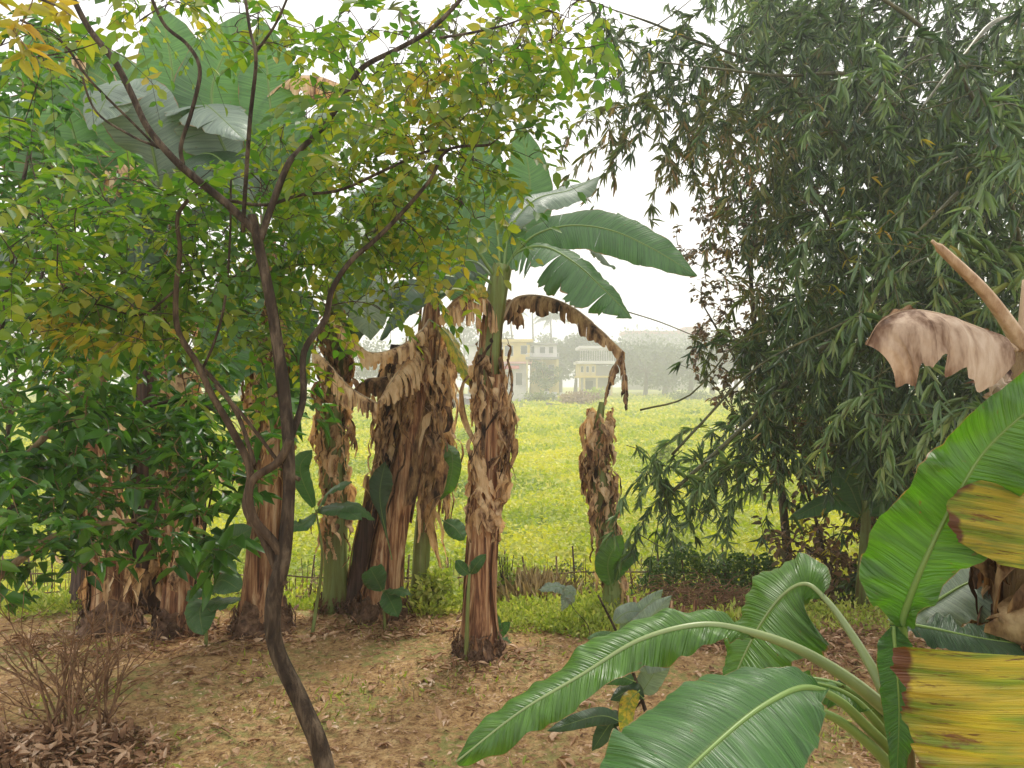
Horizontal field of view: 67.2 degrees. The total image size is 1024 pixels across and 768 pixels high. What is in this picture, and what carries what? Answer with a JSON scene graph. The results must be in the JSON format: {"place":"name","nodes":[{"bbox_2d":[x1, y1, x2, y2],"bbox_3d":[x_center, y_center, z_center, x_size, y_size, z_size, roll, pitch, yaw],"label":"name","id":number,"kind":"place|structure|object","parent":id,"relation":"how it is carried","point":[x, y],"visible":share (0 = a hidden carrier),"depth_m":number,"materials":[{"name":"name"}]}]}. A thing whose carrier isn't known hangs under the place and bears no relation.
{"place":"outdoors","nodes":[
{"label":"outdoors","id":0,"kind":"place"},
{"bbox_2d":[0,387,964,767],"bbox_3d":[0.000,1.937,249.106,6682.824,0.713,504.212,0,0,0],"label":"ground","id":1,"kind":"structure","parent":0,"point":[536,749],"depth_m":4.03,"materials":[{"name":"brown soil"}]},
{"bbox_2d":[0,755,59,767],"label":"grass tuft","id":2,"kind":"object","parent":1,"relation":"on","point":[26,765],"visible":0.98,"depth_m":3.06,"materials":[{"name":"brown plant"}]},
{"bbox_2d":[6,331,65,394],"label":"tree","id":3,"kind":"object","parent":1,"relation":"on","point":[30,373],"visible":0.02,"depth_m":116.45,"materials":[{"name":"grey plant"}]},
{"bbox_2d":[67,532,85,611],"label":"banana plant","id":4,"kind":"object","parent":1,"relation":"on","point":[75,581],"visible":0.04,"depth_m":5.50,"materials":[{"name":"brown plant"}]},
{"bbox_2d":[0,22,169,639],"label":"banana plant","id":5,"kind":"object","parent":1,"relation":"on","point":[112,589],"visible":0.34,"depth_m":4.97,"materials":[{"name":"brown plant"}]},
{"bbox_2d":[0,714,176,767],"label":"leaf pile","id":6,"kind":"object","parent":1,"relation":"on","point":[51,746],"visible":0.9,"depth_m":3.25,"materials":[{"name":"brown plant"}]},
{"bbox_2d":[0,550,199,746],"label":"twig bush","id":7,"kind":"object","parent":1,"relation":"on","point":[67,700],"visible":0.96,"depth_m":3.43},
{"bbox_2d":[0,9,269,615],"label":"leafy bush","id":8,"kind":"object","parent":1,"relation":"on","point":[60,467],"visible":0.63,"depth_m":3.45,"materials":[{"name":"green plant"}]},
{"bbox_2d":[122,302,160,614],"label":"banana plant","id":9,"kind":"object","parent":1,"relation":"on","point":[147,595],"visible":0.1,"depth_m":5.40,"materials":[{"name":"brown plant"}]},
{"bbox_2d":[34,5,260,641],"bbox_3d":[-2.373,-0.379,4.826,1.711,4.167,0.853,0,0,0],"label":"banana plant","id":10,"kind":"object","parent":1,"relation":"on","point":[172,588],"visible":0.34,"depth_m":4.87,"materials":[{"name":"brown plant"}]},
{"bbox_2d":[118,332,191,381],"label":"tree","id":11,"kind":"object","parent":1,"relation":"on","point":[127,375],"visible":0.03,"depth_m":115.52,"materials":[{"name":"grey plant"}]},
{"bbox_2d":[0,186,325,529],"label":"leafy bush","id":12,"kind":"object","parent":1,"relation":"on","point":[8,427],"visible":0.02,"depth_m":5.81,"materials":[{"name":"green plant"}]},
{"bbox_2d":[178,523,251,646],"bbox_3d":[-1.747,1.214,4.602,0.457,0.777,0.219,0,0,0],"label":"sapling","id":13,"kind":"object","parent":1,"relation":"on","point":[198,621],"visible":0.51,"depth_m":4.57,"materials":[{"name":"green plant"}]},
{"bbox_2d":[192,344,244,395],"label":"tree","id":14,"kind":"object","parent":1,"relation":"on","point":[239,393],"visible":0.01,"depth_m":119.57,"materials":[{"name":"grey plant"}]},
{"bbox_2d":[144,359,341,611],"bbox_3d":[-1.727,0.736,4.306,1.828,1.744,0.885,0,0,37],"label":"leafy bush","id":15,"kind":"object","parent":1,"relation":"on","point":[218,561],"visible":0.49,"depth_m":3.91,"materials":[{"name":"green plant"}]},
{"bbox_2d":[164,12,376,641],"bbox_3d":[-1.508,-0.360,4.863,1.399,4.119,0.755,0,0,0],"label":"banana plant","id":16,"kind":"object","parent":1,"relation":"on","point":[213,127],"visible":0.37,"depth_m":4.93,"materials":[{"name":"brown plant"}]},
{"bbox_2d":[261,116,391,615],"bbox_3d":[-1.270,-0.185,5.300,1.385,3.797,0.755,0,0,0],"label":"banana plant","id":17,"kind":"object","parent":1,"relation":"on","point":[332,463],"visible":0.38,"depth_m":5.38,"materials":[{"name":"brown plant"}]},
{"bbox_2d":[0,0,655,767],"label":"slender tree","id":18,"kind":"object","parent":1,"relation":"on","point":[530,80],"visible":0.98,"depth_m":2.57,"materials":[{"name":"green plant"}]},
{"bbox_2d":[0,0,80,79],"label":"hanging branch","id":19,"kind":"object","parent":18,"relation":"attached to","point":[47,8],"visible":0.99,"depth_m":1.91,"materials":[{"name":"yellow plant"}]},
{"bbox_2d":[30,283,175,360],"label":"leafy sprig","id":20,"kind":"object","parent":18,"relation":"attached to","point":[51,322],"visible":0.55,"depth_m":2.49,"materials":[{"name":"green plant"}]},
{"bbox_2d":[293,450,374,636],"bbox_3d":[-1.149,1.008,4.810,0.589,1.195,0.182,0,0,8],"label":"sapling","id":21,"kind":"object","parent":1,"relation":"on","point":[346,510],"visible":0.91,"depth_m":4.82,"materials":[{"name":"green plant"}]},
{"bbox_2d":[310,337,361,387],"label":"tree","id":22,"kind":"object","parent":1,"relation":"on","point":[317,349],"visible":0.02,"depth_m":121.53,"materials":[{"name":"grey plant"}]},
{"bbox_2d":[337,344,405,614],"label":"banana plant","id":23,"kind":"object","parent":1,"relation":"on","point":[380,433],"visible":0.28,"depth_m":5.38,"materials":[{"name":"brown plant"}]},
{"bbox_2d":[354,335,389,382],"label":"tree","id":24,"kind":"object","parent":1,"relation":"on","point":[364,373],"visible":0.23,"depth_m":124.32,"materials":[{"name":"grey plant"}]},
{"bbox_2d":[362,564,410,629],"bbox_3d":[-0.797,1.370,4.926,0.324,0.454,0.171,0,0,0],"label":"sapling","id":25,"kind":"object","parent":1,"relation":"on","point":[374,579],"visible":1,"depth_m":4.90,"materials":[{"name":"green plant"}]},
{"bbox_2d":[312,174,488,625],"bbox_3d":[-0.743,0.054,5.328,1.241,3.280,0.698,0,0,-15],"label":"banana plant","id":26,"kind":"object","parent":1,"relation":"on","point":[419,393],"visible":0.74,"depth_m":5.21,"materials":[{"name":"brown plant"}]},
{"bbox_2d":[341,201,466,609],"bbox_3d":[-0.749,0.151,5.697,1.083,3.203,0.472,0,0,36],"label":"banana plant","id":27,"kind":"object","parent":1,"relation":"on","point":[425,538],"visible":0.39,"depth_m":5.46,"materials":[{"name":"brown plant"}]},
{"bbox_2d":[1,542,852,607],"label":"stick fence","id":28,"kind":"object","parent":1,"relation":"on","point":[313,567],"visible":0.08,"depth_m":7.00,"materials":[{"name":"brown wood"}]},
{"bbox_2d":[298,560,446,601],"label":"creeper","id":29,"kind":"object","parent":28,"relation":"attached to","point":[304,590],"visible":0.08,"depth_m":6.86,"materials":[{"name":"green plant"}]},
{"bbox_2d":[212,559,675,598],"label":"creeper","id":30,"kind":"object","parent":28,"relation":"attached to","point":[311,582],"visible":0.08,"depth_m":6.83,"materials":[{"name":"green plant"}]},
{"bbox_2d":[539,559,599,596],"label":"creeper","id":31,"kind":"object","parent":28,"relation":"attached to","point":[591,584],"visible":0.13,"depth_m":6.99,"materials":[{"name":"green plant"}]},
{"bbox_2d":[627,541,777,607],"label":"creeper","id":32,"kind":"object","parent":28,"relation":"attached to","point":[739,558],"visible":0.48,"depth_m":6.98,"materials":[{"name":"green plant"}]},
{"bbox_2d":[820,550,879,608],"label":"creeper","id":33,"kind":"object","parent":28,"relation":"attached to","point":[845,566],"visible":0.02,"depth_m":6.83,"materials":[{"name":"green plant"}]},
{"bbox_2d":[407,561,462,613],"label":"shrub","id":34,"kind":"object","parent":1,"relation":"on","point":[436,579],"visible":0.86,"depth_m":5.45,"materials":[{"name":"green plant"}]},
{"bbox_2d":[0,569,889,641],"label":"weeds","id":35,"kind":"object","parent":1,"relation":"on","point":[550,614],"visible":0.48,"depth_m":5.27,"materials":[{"name":"green plant"}]},
{"bbox_2d":[444,321,478,380],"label":"tree","id":36,"kind":"object","parent":1,"relation":"on","point":[467,330],"visible":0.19,"depth_m":162.01,"materials":[{"name":"grey plant"}]},
{"bbox_2d":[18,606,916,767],"bbox_3d":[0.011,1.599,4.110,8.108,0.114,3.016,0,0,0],"label":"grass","id":37,"kind":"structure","parent":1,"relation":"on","point":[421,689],"depth_m":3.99,"materials":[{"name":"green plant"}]},
{"bbox_2d":[462,316,475,381],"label":"palm tree","id":38,"kind":"object","parent":1,"relation":"on","point":[464,337],"visible":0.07,"depth_m":146.89,"materials":[{"name":"grey plant"}]},
{"bbox_2d":[455,554,485,660],"bbox_3d":[-0.236,1.282,4.395,0.180,0.634,0.079,0,0,0],"label":"sapling","id":39,"kind":"object","parent":1,"relation":"on","point":[474,567],"visible":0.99,"depth_m":4.40,"materials":[{"name":"green plant"}]},
{"bbox_2d":[25,606,926,767],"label":"dry grass","id":40,"kind":"structure","parent":1,"relation":"on","point":[494,688],"depth_m":4.02,"materials":[{"name":"beige plant"}]},
{"bbox_2d":[0,392,954,606],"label":"field crop","id":41,"kind":"object","parent":1,"relation":"on","point":[555,412],"visible":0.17,"depth_m":14.96,"materials":[{"name":"green plant"}]},
{"bbox_2d":[0,604,965,767],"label":"leaf litter","id":42,"kind":"object","parent":1,"relation":"on","point":[835,638],"visible":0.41,"depth_m":4.39,"materials":[{"name":"brown plant"}]},
{"bbox_2d":[460,582,530,601],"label":"grass tuft","id":43,"kind":"object","parent":1,"relation":"on","point":[505,590],"visible":0.05,"depth_m":5.75,"materials":[{"name":"plant"}]},
{"bbox_2d":[465,331,528,370],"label":"tree","id":44,"kind":"object","parent":1,"relation":"on","point":[503,335],"visible":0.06,"depth_m":156.28,"materials":[{"name":"grey plant"}]},
{"bbox_2d":[466,339,532,394],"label":"house","id":45,"kind":"structure","parent":1,"relation":"on","point":[520,350],"depth_m":107.70,"materials":[{"name":"paint"}]},
{"bbox_2d":[505,372,512,391],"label":"door","id":46,"kind":"structure","parent":45,"relation":"in","point":[506,373],"depth_m":107.92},
{"bbox_2d":[505,345,512,355],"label":"window","id":47,"kind":"structure","parent":45,"relation":"in","point":[507,348],"depth_m":107.60,"materials":[{"name":"grey glass"}]},
{"bbox_2d":[516,373,521,384],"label":"window","id":48,"kind":"structure","parent":45,"relation":"in","point":[518,375],"depth_m":107.89,"materials":[{"name":"grey glass"}]},
{"bbox_2d":[521,345,526,353],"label":"window","id":49,"kind":"structure","parent":45,"relation":"in","point":[523,347],"depth_m":107.60,"materials":[{"name":"grey glass"}]},
{"bbox_2d":[497,614,511,643],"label":"sapling","id":50,"kind":"object","parent":1,"relation":"on","point":[504,627],"visible":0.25,"depth_m":4.75,"materials":[{"name":"green plant"}]},
{"bbox_2d":[451,395,558,407],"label":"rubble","id":51,"kind":"object","parent":1,"relation":"on","point":[466,400],"visible":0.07,"depth_m":67.58,"materials":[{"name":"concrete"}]},
{"bbox_2d":[497,544,523,588],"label":"shrub","id":52,"kind":"object","parent":1,"relation":"on","point":[503,559],"visible":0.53,"depth_m":5.87,"materials":[{"name":"green plant"}]},
{"bbox_2d":[510,312,529,338],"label":"palm tree","id":53,"kind":"object","parent":1,"relation":"on","point":[524,313],"visible":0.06,"depth_m":143.88,"materials":[{"name":"grey plant"}]},
{"bbox_2d":[350,121,696,664],"bbox_3d":[0.041,-0.074,4.692,1.916,3.521,1.336,0,0,0],"label":"banana plant","id":54,"kind":"object","parent":1,"relation":"on","point":[581,283],"visible":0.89,"depth_m":4.46,"materials":[{"name":"brown plant"}]},
{"bbox_2d":[527,309,533,393],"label":"palm tree","id":55,"kind":"object","parent":1,"relation":"on","point":[532,337],"visible":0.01,"depth_m":149.88,"materials":[{"name":"grey plant"}]},
{"bbox_2d":[512,390,564,401],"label":"wall","id":56,"kind":"structure","parent":1,"relation":"on","point":[516,396],"depth_m":88.00,"materials":[{"name":"grey concrete"}]},
{"bbox_2d":[521,389,558,401],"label":"bush","id":57,"kind":"object","parent":1,"relation":"on","point":[541,395],"visible":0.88,"depth_m":86.61,"materials":[{"name":"grey plant"}]},
{"bbox_2d":[497,560,587,607],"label":"grass tuft","id":58,"kind":"object","parent":1,"relation":"on","point":[536,580],"visible":0.23,"depth_m":5.83,"materials":[{"name":"plant"}]},
{"bbox_2d":[526,343,558,396],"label":"house","id":59,"kind":"structure","parent":1,"relation":"on","point":[546,353],"depth_m":108.00,"materials":[{"name":"paint"}]},
{"bbox_2d":[540,347,544,352],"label":"window","id":60,"kind":"structure","parent":59,"relation":"in","point":[542,349],"depth_m":107.89,"materials":[{"name":"grey glass"}]},
{"bbox_2d":[548,365,553,375],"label":"window","id":61,"kind":"structure","parent":59,"relation":"in","point":[549,366],"depth_m":108.21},
{"bbox_2d":[528,360,562,390],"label":"tree","id":62,"kind":"object","parent":1,"relation":"on","point":[544,382],"visible":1,"depth_m":106.29,"materials":[{"name":"green plant"}]},
{"bbox_2d":[531,312,571,342],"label":"palm tree","id":63,"kind":"object","parent":1,"relation":"on","point":[550,317],"visible":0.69,"depth_m":140.89,"materials":[{"name":"grey plant"}]},
{"bbox_2d":[534,332,574,393],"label":"tree","id":64,"kind":"object","parent":1,"relation":"on","point":[545,338],"visible":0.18,"depth_m":155.69,"materials":[{"name":"grey plant"}]},
{"bbox_2d":[538,582,589,719],"bbox_3d":[0.243,1.260,3.581,0.250,0.676,0.052,0,0,-14],"label":"sapling","id":65,"kind":"object","parent":1,"relation":"on","point":[567,593],"visible":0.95,"depth_m":3.57,"materials":[{"name":"green plant"}]},
{"bbox_2d":[557,331,600,392],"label":"tree","id":66,"kind":"object","parent":1,"relation":"on","point":[568,347],"visible":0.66,"depth_m":130.90,"materials":[{"name":"grey plant"}]},
{"bbox_2d":[556,390,603,404],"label":"bush","id":67,"kind":"object","parent":1,"relation":"on","point":[577,398],"visible":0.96,"depth_m":77.50,"materials":[{"name":"green plant"}]},
{"bbox_2d":[573,346,614,396],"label":"house","id":68,"kind":"structure","parent":1,"relation":"on","point":[590,375],"depth_m":114.00,"materials":[{"name":"paint"}]},
{"bbox_2d":[586,381,592,390],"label":"doorway","id":69,"kind":"structure","parent":68,"relation":"in","point":[589,384],"depth_m":115.41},
{"bbox_2d":[583,386,605,402],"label":"bush","id":70,"kind":"object","parent":1,"relation":"on","point":[602,394],"visible":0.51,"depth_m":89.69,"materials":[{"name":"green plant"}]},
{"bbox_2d":[586,342,628,393],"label":"tree","id":71,"kind":"object","parent":1,"relation":"on","point":[616,380],"visible":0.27,"depth_m":148.52,"materials":[{"name":"grey plant"}]},
{"bbox_2d":[579,402,639,610],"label":"banana plant","id":72,"kind":"object","parent":1,"relation":"on","point":[599,484],"visible":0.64,"depth_m":5.28,"materials":[{"name":"brown plant"}]},
{"bbox_2d":[547,589,671,750],"bbox_3d":[0.299,1.114,2.337,0.388,0.974,0.074,0,0,0],"label":"sapling","id":73,"kind":"object","parent":1,"relation":"on","point":[629,693],"visible":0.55,"depth_m":2.33,"materials":[{"name":"green plant"}]},
{"bbox_2d":[592,337,654,385],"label":"tree","id":74,"kind":"object","parent":1,"relation":"on","point":[618,378],"visible":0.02,"depth_m":163.83,"materials":[{"name":"grey plant"}]},
{"bbox_2d":[608,338,680,394],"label":"tree","id":75,"kind":"object","parent":1,"relation":"on","point":[633,362],"visible":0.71,"depth_m":125.78,"materials":[{"name":"grey plant"}]},
{"bbox_2d":[611,322,698,392],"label":"tree","id":76,"kind":"object","parent":1,"relation":"on","point":[648,341],"visible":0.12,"depth_m":193.16,"materials":[{"name":"grey plant"}]},
{"bbox_2d":[619,327,706,389],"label":"building","id":77,"kind":"structure","parent":1,"relation":"on","point":[639,387],"depth_m":202.50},
{"bbox_2d":[650,437,678,460],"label":"bush","id":78,"kind":"object","parent":1,"relation":"on","point":[669,448],"visible":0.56,"depth_m":21.92,"materials":[{"name":"green plant"}]},
{"bbox_2d":[630,333,699,394],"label":"tree","id":79,"kind":"object","parent":1,"relation":"on","point":[665,387],"visible":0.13,"depth_m":147.02,"materials":[{"name":"grey plant"}]},
{"bbox_2d":[626,595,710,611],"bbox_3d":[1.056,1.494,5.051,0.593,0.224,0.238,0,0,0],"label":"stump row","id":80,"kind":"object","parent":1,"relation":"on","point":[671,605],"visible":0.2,"depth_m":5.13,"materials":[{"name":"brown wood"}]},
{"bbox_2d":[456,552,915,767],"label":"banana plant","id":81,"kind":"object","parent":1,"relation":"on","point":[761,702],"visible":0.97,"depth_m":1.28,"materials":[{"name":"green plant"}]},
{"bbox_2d":[658,388,715,400],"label":"bush","id":82,"kind":"object","parent":1,"relation":"on","point":[695,394],"visible":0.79,"depth_m":92.44,"materials":[{"name":"green plant"}]},
{"bbox_2d":[650,335,729,395],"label":"tree","id":83,"kind":"object","parent":1,"relation":"on","point":[670,354],"visible":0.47,"depth_m":122.51,"materials":[{"name":"grey plant"}]},
{"bbox_2d":[382,0,1023,608],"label":"bamboo clump","id":84,"kind":"object","parent":1,"relation":"on","point":[928,172],"visible":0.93,"depth_m":5.25,"materials":[{"name":"green plant"}]},
{"bbox_2d":[673,323,738,394],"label":"tree","id":85,"kind":"object","parent":1,"relation":"on","point":[712,335],"visible":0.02,"depth_m":143.81,"materials":[{"name":"grey plant"}]},
{"bbox_2d":[594,567,839,611],"bbox_3d":[1.506,1.609,5.620,1.758,0.344,1.195,0,0,0],"label":"brush heap","id":86,"kind":"object","parent":1,"relation":"on","point":[726,598],"visible":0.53,"depth_m":5.71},
{"bbox_2d":[699,344,762,394],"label":"tree","id":87,"kind":"object","parent":1,"relation":"on","point":[727,366],"visible":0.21,"depth_m":119.01,"materials":[{"name":"grey plant"}]},
{"bbox_2d":[672,126,824,560],"bbox_3d":[2.457,-0.269,7.805,1.740,4.959,1.310,0,0,0],"label":"rusty tree","id":88,"kind":"object","parent":1,"relation":"on","point":[700,332],"visible":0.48,"depth_m":7.63,"materials":[{"name":"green plant"}]},
{"bbox_2d":[731,400,915,603],"bbox_3d":[3.078,1.112,6.299,2.869,2.017,1.497,0,0,0],"label":"rusty shrub","id":89,"kind":"object","parent":1,"relation":"on","point":[819,542],"visible":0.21,"depth_m":6.09,"materials":[{"name":"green plant"}]},
{"bbox_2d":[808,570,874,609],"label":"shrub","id":90,"kind":"object","parent":1,"relation":"on","point":[852,590],"visible":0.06,"depth_m":6.74,"materials":[{"name":"green plant"}]},
{"bbox_2d":[788,454,895,608],"bbox_3d":[2.555,1.150,5.910,0.884,1.259,0.175,0,0,0],"label":"sapling","id":91,"kind":"object","parent":1,"relation":"on","point":[852,501],"visible":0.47,"depth_m":5.89,"materials":[{"name":"green plant"}]},
{"bbox_2d":[859,240,1023,767],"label":"banana plant","id":92,"kind":"object","parent":1,"relation":"on","point":[941,561],"visible":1,"depth_m":1.23,"materials":[{"name":"green plant"}]},
{"bbox_2d":[0,0,1023,386],"label":"sky","id":93,"kind":"structure","parent":0,"point":[650,292],"materials":[{"name":"white"}]}
]}

